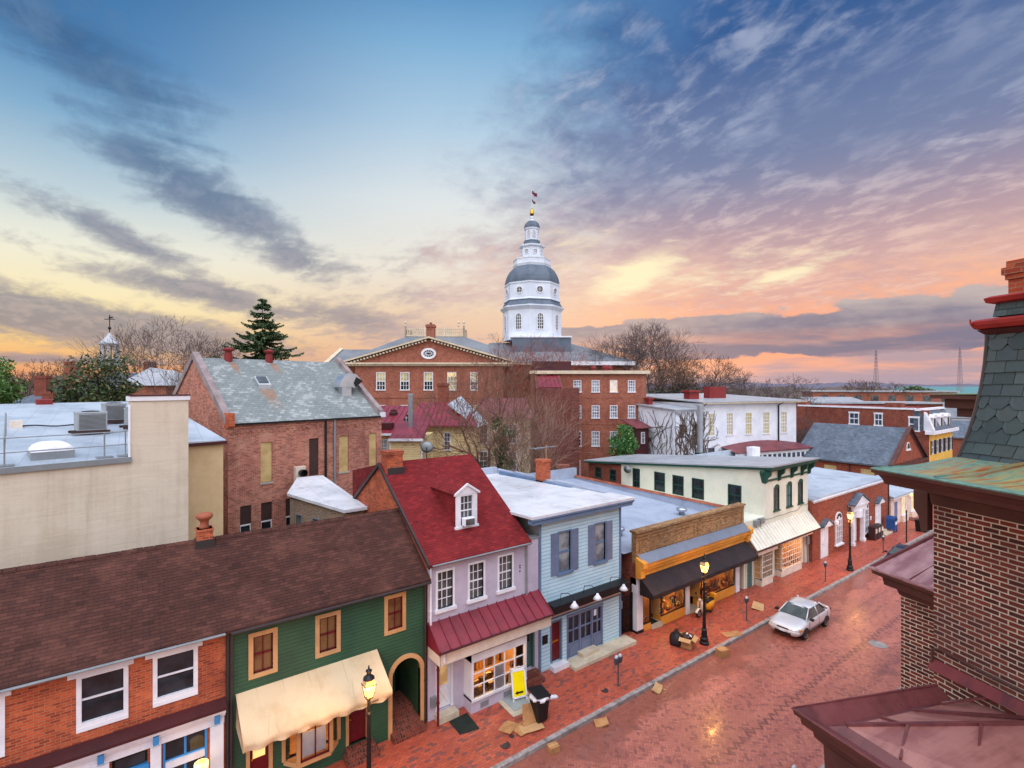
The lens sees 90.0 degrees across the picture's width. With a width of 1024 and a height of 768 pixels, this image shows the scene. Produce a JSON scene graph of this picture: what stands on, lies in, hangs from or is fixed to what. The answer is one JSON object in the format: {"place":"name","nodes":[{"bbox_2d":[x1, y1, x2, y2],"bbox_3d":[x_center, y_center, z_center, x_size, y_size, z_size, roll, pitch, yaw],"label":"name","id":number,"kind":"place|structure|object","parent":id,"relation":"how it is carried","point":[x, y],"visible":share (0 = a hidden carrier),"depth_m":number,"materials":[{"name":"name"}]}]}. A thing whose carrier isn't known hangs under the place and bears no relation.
{"place":"outdoors","nodes":[
{"label":"outdoors","id":0,"kind":"place"},
{"bbox_2d":[343,321,534,431],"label":"government building","id":1,"kind":"structure","parent":0,"point":[395,373],"depth_m":70.00,"materials":[{"name":"red brick"}]},
{"bbox_2d":[112,389,801,767],"bbox_3d":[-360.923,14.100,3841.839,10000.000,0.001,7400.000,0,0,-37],"label":"ground","id":2,"kind":"structure","parent":0,"point":[364,737],"depth_m":20.19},
{"bbox_2d":[0,356,29,403],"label":"evergreen tree","id":3,"kind":"object","parent":2,"relation":"on","point":[8,394],"visible":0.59,"depth_m":39.98,"materials":[{"name":"green plant"}]},
{"bbox_2d":[14,358,108,394],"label":"bare tree","id":4,"kind":"object","parent":2,"relation":"on","point":[41,374],"visible":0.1,"depth_m":124.42,"materials":[{"name":"brown plant"}]},
{"bbox_2d":[15,315,156,403],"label":"cupola house","id":5,"kind":"structure","parent":2,"relation":"on","point":[41,388],"depth_m":91.48,"materials":[{"name":"white stone"}]},
{"bbox_2d":[46,349,141,402],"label":"magnolia tree","id":6,"kind":"object","parent":2,"relation":"on","point":[106,392],"visible":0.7,"depth_m":45.03,"materials":[{"name":"green plant"}]},
{"bbox_2d":[0,394,189,568],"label":"stucco building","id":7,"kind":"structure","parent":2,"relation":"on","point":[84,502],"depth_m":19.66,"materials":[{"name":"white paint"}]},
{"bbox_2d":[27,440,74,460],"bbox_3d":[-17.163,2.455,19.058,1.206,0.677,1.206,0,0,42],"label":"skylight","id":8,"kind":"object","parent":7,"relation":"on","point":[50,454],"visible":0.95,"depth_m":18.69,"materials":[{"name":"white plastic"}]},
{"bbox_2d":[0,412,127,466],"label":"roof railing","id":9,"kind":"object","parent":7,"relation":"on","point":[4,438],"visible":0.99,"depth_m":18.70,"materials":[{"name":"grey metal"}]},
{"bbox_2d":[68,410,109,433],"bbox_3d":[-19.055,1.708,23.079,0.970,1.020,1.350,0,0,42],"label":"air conditioner","id":10,"kind":"object","parent":7,"relation":"on","point":[91,421],"visible":1,"depth_m":22.80,"materials":[{"name":"metal"}]},
{"bbox_2d":[101,402,126,422],"bbox_3d":[-20.060,1.429,25.711,0.970,1.020,1.150,0,0,42],"label":"air conditioner","id":11,"kind":"object","parent":7,"relation":"on","point":[115,411],"visible":0.76,"depth_m":25.45,"materials":[{"name":"metal"}]},
{"bbox_2d":[65,327,219,394],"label":"bare tree","id":12,"kind":"object","parent":2,"relation":"on","point":[171,379],"visible":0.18,"depth_m":63.88,"materials":[{"name":"brown plant"}]},
{"bbox_2d":[125,368,180,394],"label":"hip roof house","id":13,"kind":"structure","parent":2,"relation":"on","point":[158,379],"depth_m":70.97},
{"bbox_2d":[78,316,246,400],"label":"bare tree","id":14,"kind":"object","parent":2,"relation":"on","point":[180,354],"visible":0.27,"depth_m":81.86,"materials":[{"name":"brown plant"}]},
{"bbox_2d":[188,418,226,539],"bbox_3d":[-16.370,7.600,25.166,8.200,11.800,1.530,0,0,42],"label":"stucco annex","id":15,"kind":"object","parent":2,"relation":"on","point":[205,469],"visible":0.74,"depth_m":22.62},
{"bbox_2d":[213,298,303,360],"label":"spruce tree","id":16,"kind":"object","parent":2,"relation":"on","point":[262,339],"visible":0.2,"depth_m":78.87,"materials":[{"name":"green plant"}]},
{"bbox_2d":[173,347,385,534],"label":"brick hall","id":17,"kind":"structure","parent":2,"relation":"on","point":[280,426],"depth_m":31.63,"materials":[{"name":"red brick"}]},
{"bbox_2d":[240,505,250,531],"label":"boarded window","id":18,"kind":"structure","parent":17,"relation":"in","point":[245,511],"depth_m":28.99,"materials":[{"name":"wood"}]},
{"bbox_2d":[261,501,271,528],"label":"boarded window","id":19,"kind":"structure","parent":17,"relation":"in","point":[266,508],"depth_m":29.86,"materials":[{"name":"wood"}]},
{"bbox_2d":[260,442,273,484],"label":"boarded window","id":20,"kind":"structure","parent":17,"relation":"in","point":[266,447],"depth_m":29.86,"materials":[{"name":"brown wood"}]},
{"bbox_2d":[308,438,318,476],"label":"boarded window","id":21,"kind":"structure","parent":17,"relation":"in","point":[313,443],"depth_m":32.01,"materials":[{"name":"wood"}]},
{"bbox_2d":[338,435,349,473],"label":"boarded window","id":22,"kind":"structure","parent":17,"relation":"in","point":[343,440],"depth_m":33.55,"materials":[{"name":"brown wood"}]},
{"bbox_2d":[369,433,375,465],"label":"boarded window","id":23,"kind":"structure","parent":17,"relation":"in","point":[372,436],"depth_m":35.19,"materials":[{"name":"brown wood"}]},
{"bbox_2d":[287,475,366,523],"bbox_3d":[-10.349,9.500,27.189,2.690,8.000,7.400,0,0,-37],"label":"flat roof extension","id":24,"kind":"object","parent":2,"relation":"on","point":[317,498],"visible":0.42,"depth_m":26.44,"materials":[{"name":"brick"}]},
{"bbox_2d":[324,348,367,361],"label":"government wing","id":25,"kind":"structure","parent":2,"relation":"on","point":[341,353],"depth_m":91.82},
{"bbox_2d":[381,394,432,460],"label":"clapboard house","id":26,"kind":"structure","parent":2,"relation":"on","point":[396,429],"depth_m":45.34,"materials":[{"name":"paint"}]},
{"bbox_2d":[413,383,487,457],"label":"clapboard house","id":27,"kind":"structure","parent":2,"relation":"on","point":[442,393],"depth_m":51.41,"materials":[{"name":"yellow paint"}]},
{"bbox_2d":[401,332,561,471],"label":"bare tree","id":28,"kind":"object","parent":2,"relation":"on","point":[499,413],"visible":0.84,"depth_m":42.58,"materials":[{"name":"brown plant"}]},
{"bbox_2d":[490,416,515,470],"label":"ivy","id":29,"kind":"object","parent":28,"relation":"attached to","point":[504,432],"visible":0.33,"depth_m":41.89,"materials":[{"name":"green plant"}]},
{"bbox_2d":[476,398,532,472],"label":"stucco house","id":30,"kind":"structure","parent":2,"relation":"on","point":[486,452],"depth_m":55.00,"materials":[{"name":"brown paint"}]},
{"bbox_2d":[460,390,598,480],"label":"bare tree","id":31,"kind":"object","parent":2,"relation":"on","point":[532,467],"visible":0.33,"depth_m":46.22,"materials":[{"name":"brown plant"}]},
{"bbox_2d":[489,337,594,404],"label":"bare tree","id":32,"kind":"object","parent":2,"relation":"on","point":[544,359],"visible":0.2,"depth_m":70.72,"materials":[{"name":"brown plant"}]},
{"bbox_2d":[488,208,635,370],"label":"state house","id":33,"kind":"structure","parent":2,"relation":"on","point":[533,308],"depth_m":116.31,"materials":[{"name":"white paint"}]},
{"bbox_2d":[529,361,649,476],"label":"brick office","id":34,"kind":"structure","parent":2,"relation":"on","point":[605,401],"depth_m":62.00,"materials":[{"name":"red brick"}]},
{"bbox_2d":[605,424,639,456],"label":"holly shrub","id":35,"kind":"object","parent":2,"relation":"on","point":[626,444],"visible":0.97,"depth_m":53.25,"materials":[{"name":"green plant"}]},
{"bbox_2d":[621,419,651,454],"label":"garden outhouse","id":36,"kind":"structure","parent":2,"relation":"on","point":[640,429],"depth_m":58.98,"materials":[{"name":"red metal"}]},
{"bbox_2d":[579,320,705,391],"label":"bare tree","id":37,"kind":"object","parent":2,"relation":"on","point":[638,360],"visible":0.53,"depth_m":107.50,"materials":[{"name":"brown plant"}]},
{"bbox_2d":[636,398,704,454],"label":"white wing","id":38,"kind":"structure","parent":2,"relation":"on","point":[661,410],"depth_m":57.82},
{"bbox_2d":[638,410,719,454],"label":"climbing vine","id":39,"kind":"object","parent":38,"relation":"attached to","point":[684,428],"visible":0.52,"depth_m":57.41,"materials":[{"name":"brown plant"}]},
{"bbox_2d":[646,384,703,398],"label":"evergreen tree","id":40,"kind":"object","parent":2,"relation":"on","point":[661,391],"visible":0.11,"depth_m":93.86,"materials":[{"name":"plant"}]},
{"bbox_2d":[630,343,743,393],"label":"bare tree","id":41,"kind":"object","parent":2,"relation":"on","point":[682,373],"visible":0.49,"depth_m":97.75,"materials":[{"name":"brown plant"}]},
{"bbox_2d":[695,404,703,454],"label":"flue pipe","id":42,"kind":"object","parent":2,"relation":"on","point":[700,407],"visible":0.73,"depth_m":55.84,"materials":[{"name":"metal"}]},
{"bbox_2d":[660,354,758,394],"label":"bare tree","id":43,"kind":"object","parent":2,"relation":"on","point":[716,376],"visible":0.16,"depth_m":102.83,"materials":[{"name":"brown plant"}]},
{"bbox_2d":[646,387,813,456],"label":"white building","id":44,"kind":"structure","parent":2,"relation":"on","point":[753,426],"depth_m":61.39,"materials":[{"name":"paint"}]},
{"bbox_2d":[718,369,826,434],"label":"bare tree","id":45,"kind":"object","parent":2,"relation":"on","point":[774,394],"visible":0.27,"depth_m":92.30,"materials":[{"name":"brown plant"}]},
{"bbox_2d":[801,423,928,475],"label":"gabled hall","id":46,"kind":"structure","parent":2,"relation":"on","point":[862,449],"depth_m":59.52,"materials":[{"name":"brick"}]},
{"bbox_2d":[796,397,944,441],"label":"flat roof block","id":47,"kind":"structure","parent":2,"relation":"on","point":[843,400],"depth_m":109.18,"materials":[{"name":"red brick"}]},
{"bbox_2d":[839,378,908,400],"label":"bare tree","id":48,"kind":"object","parent":2,"relation":"on","point":[865,386],"visible":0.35,"depth_m":147.79,"materials":[{"name":"brown plant"}]},
{"bbox_2d":[796,401,958,462],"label":"mansard house","id":49,"kind":"structure","parent":2,"relation":"on","point":[934,428],"depth_m":68.05,"materials":[{"name":"red brick"}]},
{"bbox_2d":[801,390,959,401],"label":"long building","id":50,"kind":"structure","parent":2,"relation":"on","point":[889,395],"depth_m":145.79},
{"bbox_2d":[952,420,969,456],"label":"house","id":51,"kind":"structure","parent":2,"relation":"on","point":[960,433],"depth_m":92.14,"materials":[{"name":"red brick"}]},
{"bbox_2d":[0,0,1023,384],"label":"sky","id":52,"kind":"structure","parent":0,"point":[808,189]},
{"bbox_2d":[324,505,933,767],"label":"pavement","id":53,"kind":"structure","parent":0,"point":[651,655],"depth_m":23.52,"materials":[{"name":"brick"}]},
{"bbox_2d":[0,512,229,767],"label":"row house","id":54,"kind":"structure","parent":53,"relation":"on","point":[106,659],"depth_m":14.68,"materials":[{"name":"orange brick"}]},
{"bbox_2d":[0,691,11,757],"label":"window","id":55,"kind":"structure","parent":54,"relation":"in","point":[2,695],"depth_m":12.87,"materials":[{"name":"white paint"}]},
{"bbox_2d":[67,659,133,733],"bbox_3d":[-11.275,8.525,14.066,1.420,1.690,0.170,0,0,-37],"label":"window","id":56,"kind":"structure","parent":54,"relation":"in","point":[101,693],"depth_m":14.08,"materials":[{"name":"white paint"}]},
{"bbox_2d":[145,641,202,707],"bbox_3d":[-9.930,8.490,15.065,1.410,1.640,0.170,0,0,-37],"label":"window","id":57,"kind":"structure","parent":54,"relation":"in","point":[175,671],"depth_m":15.09,"materials":[{"name":"white paint"}]},
{"bbox_2d":[163,729,206,767],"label":"shop window","id":58,"kind":"structure","parent":54,"relation":"in","point":[190,743],"depth_m":15.27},
{"bbox_2d":[215,508,431,767],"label":"row house","id":59,"kind":"structure","parent":53,"relation":"on","point":[322,615],"depth_m":17.84,"materials":[{"name":"green paint"}]},
{"bbox_2d":[246,742,272,767],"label":"door","id":60,"kind":"structure","parent":59,"relation":"in","point":[263,758],"depth_m":16.50,"materials":[{"name":"red paint"}]},
{"bbox_2d":[248,626,277,680],"bbox_3d":[-8.026,8.650,16.500,0.860,1.460,0.134,0,0,-37],"label":"window","id":61,"kind":"structure","parent":59,"relation":"in","point":[262,645],"depth_m":16.49,"materials":[{"name":"beige paint"}]},
{"bbox_2d":[281,717,340,767],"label":"oriel window","id":62,"kind":"structure","parent":59,"relation":"in","point":[311,746],"depth_m":17.05,"materials":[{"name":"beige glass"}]},
{"bbox_2d":[315,609,340,658],"bbox_3d":[-6.380,8.630,17.722,0.860,1.460,0.134,0,0,-37],"label":"window","id":63,"kind":"structure","parent":59,"relation":"in","point":[327,625],"depth_m":17.72,"materials":[{"name":"beige paint"}]},
{"bbox_2d":[346,707,366,746],"bbox_3d":[-5.555,11.825,18.357,0.860,1.910,0.178,0,0,-37],"label":"door","id":64,"kind":"structure","parent":59,"relation":"in","point":[356,721],"depth_m":18.37,"materials":[{"name":"red paint"}]},
{"bbox_2d":[384,591,405,635],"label":"window","id":65,"kind":"structure","parent":59,"relation":"in","point":[394,604],"depth_m":19.19,"materials":[{"name":"red paint"}]},
{"bbox_2d":[359,665,377,767],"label":"street lamp","id":66,"kind":"object","parent":53,"relation":"on","point":[368,683],"visible":1,"depth_m":15.87,"materials":[{"name":"black metal"}]},
{"bbox_2d":[352,449,554,726],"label":"row house","id":67,"kind":"structure","parent":53,"relation":"on","point":[489,613],"depth_m":21.77,"materials":[{"name":"purple paint"}]},
{"bbox_2d":[436,662,452,711],"bbox_3d":[-2.735,12.015,20.463,0.780,1.810,0.198,0,0,-37],"label":"door","id":68,"kind":"structure","parent":67,"relation":"in","point":[446,671],"depth_m":20.55,"materials":[{"name":"white paint"}]},
{"bbox_2d":[434,567,456,614],"bbox_3d":[-2.672,8.215,20.446,0.980,1.670,0.220,0,0,-37],"label":"window","id":69,"kind":"structure","parent":67,"relation":"in","point":[444,595],"depth_m":20.50,"materials":[{"name":"white paint"}]},
{"bbox_2d":[466,559,487,604],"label":"window","id":70,"kind":"structure","parent":67,"relation":"in","point":[475,571],"depth_m":21.39,"materials":[{"name":"white paint"}]},
{"bbox_2d":[464,635,526,702],"bbox_3d":[-0.670,11.810,21.540,2.800,1.900,0.650,0,0,-37],"label":"shop window","id":71,"kind":"structure","parent":67,"relation":"in","point":[499,669],"depth_m":21.11,"materials":[{"name":"white paint"}]},
{"bbox_2d":[496,552,515,594],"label":"window","id":72,"kind":"structure","parent":67,"relation":"in","point":[504,571],"depth_m":22.28,"materials":[{"name":"white paint"}]},
{"bbox_2d":[527,632,534,666],"bbox_3d":[0.640,11.895,22.980,0.800,1.730,0.218,0,0,-37],"label":"door","id":73,"kind":"structure","parent":67,"relation":"in","point":[530,637],"depth_m":23.12,"materials":[{"name":"wood"}]},
{"bbox_2d":[449,713,479,734],"bbox_3d":[-1.861,13.249,19.915,0.850,0.117,0.960,0,0,-37],"label":"door mat","id":74,"kind":"object","parent":53,"relation":"on","point":[464,723],"depth_m":19.92,"materials":[{"name":"rubber"}]},
{"bbox_2d":[498,691,529,716],"bbox_3d":[0.240,13.251,21.334,1.557,0.194,1.382,0,0,-31],"label":"cellar hatch","id":75,"kind":"object","parent":53,"relation":"on","point":[511,707],"visible":0.5,"depth_m":21.16,"materials":[{"name":"stone"}]},
{"bbox_2d":[508,665,527,701],"bbox_3d":[0.224,12.591,21.711,0.660,1.292,0.670,0,0,-23],"label":"sandwich board","id":76,"kind":"object","parent":75,"relation":"on","point":[517,677],"visible":0.93,"depth_m":21.56,"materials":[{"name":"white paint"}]},
{"bbox_2d":[514,721,526,735],"bbox_3d":[0.454,13.380,19.942,0.840,0.030,0.645,0,0,-42],"label":"flattened box","id":77,"kind":"object","parent":53,"relation":"on","point":[517,730],"visible":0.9,"depth_m":19.75,"materials":[{"name":"cardboard"}]},
{"bbox_2d":[519,722,544,733],"bbox_3d":[0.772,13.367,19.928,0.925,0.020,0.469,0,0,-22],"label":"flattened box","id":78,"kind":"object","parent":77,"relation":"on","point":[533,727],"visible":1,"depth_m":19.91,"materials":[{"name":"cardboard"}]},
{"bbox_2d":[522,703,535,726],"bbox_3d":[0.747,13.021,20.294,0.863,0.650,0.324,0,0,-29],"label":"flattened box","id":79,"kind":"object","parent":78,"relation":"on","point":[528,714],"visible":0.79,"depth_m":20.20,"materials":[{"name":"cardboard"}]},
{"bbox_2d":[527,684,557,723],"bbox_3d":[1.201,12.794,20.501,1.133,1.226,0.828,0,0,-37],"label":"wheeled bin","id":80,"kind":"object","parent":53,"relation":"on","point":[540,695],"visible":0.91,"depth_m":20.25,"materials":[{"name":"black plastic"}]},
{"bbox_2d":[481,458,636,672],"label":"row house","id":81,"kind":"structure","parent":53,"relation":"on","point":[582,583],"depth_m":25.09,"materials":[{"name":"blue paint"}]},
{"bbox_2d":[550,618,561,662],"bbox_3d":[2.030,11.985,23.993,0.720,1.910,0.188,0,0,-37],"label":"door","id":82,"kind":"structure","parent":81,"relation":"in","point":[556,625],"depth_m":24.04,"materials":[{"name":"red paint"}]},
{"bbox_2d":[551,528,578,576],"bbox_3d":[2.488,7.960,24.282,1.740,2.060,0.210,0,0,-37],"label":"window","id":83,"kind":"structure","parent":81,"relation":"in","point":[560,549],"depth_m":24.34,"materials":[{"name":"blue paint"}]},
{"bbox_2d":[567,602,602,659],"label":"glazed doors","id":84,"kind":"structure","parent":81,"relation":"in","point":[585,626],"depth_m":25.11,"materials":[{"name":"blue paint"}]},
{"bbox_2d":[588,520,612,565],"bbox_3d":[4.423,7.960,25.718,1.720,2.060,0.210,0,0,-37],"label":"window","id":85,"kind":"structure","parent":81,"relation":"in","point":[596,540],"depth_m":25.80,"materials":[{"name":"blue paint"}]},
{"bbox_2d":[621,592,632,633],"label":"iron gate","id":86,"kind":"structure","parent":53,"relation":"on","point":[630,597],"depth_m":27.44,"materials":[{"name":"black metal"}]},
{"bbox_2d":[527,467,758,633],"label":"shop building","id":87,"kind":"structure","parent":53,"relation":"on","point":[668,541],"depth_m":30.39,"materials":[{"name":"beige brick"}]},
{"bbox_2d":[653,605,684,624],"bbox_3d":[9.047,13.375,29.505,2.200,0.750,0.600,0,0,-37],"label":"window base","id":88,"kind":"structure","parent":87,"relation":"in","point":[676,614],"depth_m":29.22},
{"bbox_2d":[693,584,734,604],"bbox_3d":[12.740,13.375,32.247,3.700,0.750,0.600,0,0,-37],"label":"window base","id":89,"kind":"structure","parent":87,"relation":"in","point":[729,591],"depth_m":32.33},
{"bbox_2d":[584,454,821,588],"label":"commercial building","id":90,"kind":"structure","parent":53,"relation":"on","point":[771,493],"depth_m":37.77,"materials":[{"name":"beige paint"}]},
{"bbox_2d":[654,471,664,491],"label":"window","id":91,"kind":"structure","parent":90,"relation":"in","point":[659,478],"depth_m":42.62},
{"bbox_2d":[672,475,683,495],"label":"window","id":92,"kind":"structure","parent":90,"relation":"in","point":[677,481],"depth_m":41.12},
{"bbox_2d":[692,478,703,499],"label":"window","id":93,"kind":"structure","parent":90,"relation":"in","point":[697,484],"depth_m":39.67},
{"bbox_2d":[728,484,740,504],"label":"window","id":94,"kind":"structure","parent":90,"relation":"in","point":[734,491],"depth_m":37.32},
{"bbox_2d":[754,550,772,580],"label":"shop window","id":95,"kind":"structure","parent":90,"relation":"in","point":[762,556],"depth_m":34.57,"materials":[{"name":"white paint"}]},
{"bbox_2d":[775,538,801,571],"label":"shop window","id":96,"kind":"structure","parent":90,"relation":"in","point":[800,541],"depth_m":36.70,"materials":[{"name":"white paint"}]},
{"bbox_2d":[699,553,708,645],"bbox_3d":[10.000,11.159,26.627,0.504,4.680,0.504,0,0,0],"label":"street lamp","id":97,"kind":"object","parent":53,"relation":"on","point":[704,567],"visible":1,"depth_m":26.56,"materials":[{"name":"black metal"}]},
{"bbox_2d":[695,592,716,617],"bbox_3d":[11.349,12.873,30.031,1.916,1.280,0.780,0,0,-37],"label":"scooter","id":98,"kind":"object","parent":53,"relation":"on","point":[710,602],"visible":0.93,"depth_m":29.99,"materials":[{"name":"metal"}]},
{"bbox_2d":[696,450,892,561],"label":"bank building","id":99,"kind":"structure","parent":53,"relation":"on","point":[834,496],"depth_m":43.29,"materials":[{"name":"brick"}]},
{"bbox_2d":[820,518,833,558],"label":"door","id":100,"kind":"structure","parent":99,"relation":"in","point":[826,523],"depth_m":40.09,"materials":[{"name":"white paint"}]},
{"bbox_2d":[834,512,844,546],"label":"arched window","id":101,"kind":"structure","parent":99,"relation":"in","point":[838,528],"depth_m":41.64,"materials":[{"name":"white paint"}]},
{"bbox_2d":[846,507,853,570],"bbox_3d":[24.505,11.170,37.119,0.504,4.680,0.504,0,0,17],"label":"street lamp","id":102,"kind":"object","parent":53,"relation":"on","point":[849,513],"visible":1,"depth_m":37.05,"materials":[{"name":"black metal"}]},
{"bbox_2d":[889,485,917,523],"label":"shop building","id":103,"kind":"structure","parent":53,"relation":"on","point":[900,501],"depth_m":50.60,"materials":[{"name":"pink paint"}]},
{"bbox_2d":[508,532,933,767],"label":"road","id":104,"kind":"structure","parent":0,"point":[734,710],"depth_m":22.29,"materials":[{"name":"brick"}]},
{"bbox_2d":[490,529,933,767],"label":"kerb","id":105,"kind":"structure","parent":104,"relation":"on","point":[540,744],"depth_m":22.71,"materials":[{"name":"concrete"}]},
{"bbox_2d":[768,595,830,639],"bbox_3d":[16.181,12.943,28.724,4.275,1.414,2.060,0,0,-37],"label":"parked car","id":106,"kind":"object","parent":104,"relation":"on","point":[798,616],"visible":1,"depth_m":28.10,"materials":[{"name":"silver metal"}]},
{"bbox_2d":[650,382,895,388],"bbox_3d":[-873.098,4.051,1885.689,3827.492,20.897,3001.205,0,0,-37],"label":"hills","id":107,"kind":"structure","parent":0,"point":[825,385],"depth_m":1615.51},
{"bbox_2d":[726,386,891,397],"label":"wooded shore","id":108,"kind":"structure","parent":0,"point":[826,388],"depth_m":547.35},
{"bbox_2d":[892,387,978,392],"bbox_3d":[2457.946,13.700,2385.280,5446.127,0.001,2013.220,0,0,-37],"label":"water","id":109,"kind":"structure","parent":0,"point":[970,389],"depth_m":1275.46,"materials":[{"name":"teal liquid"}]},
{"label":"side pavement","id":110,"kind":"structure","parent":0,"visible":0},
{"bbox_2d":[791,258,1023,767],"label":"mansard house","id":111,"kind":"structure","parent":110,"relation":"on","point":[956,581],"depth_m":7.62,"materials":[{"name":"brick"}]},
{"bbox_2d":[930,393,976,416],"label":"corner house","id":112,"kind":"structure","parent":110,"relation":"on","point":[963,404],"depth_m":18.55,"materials":[{"name":"brick"}]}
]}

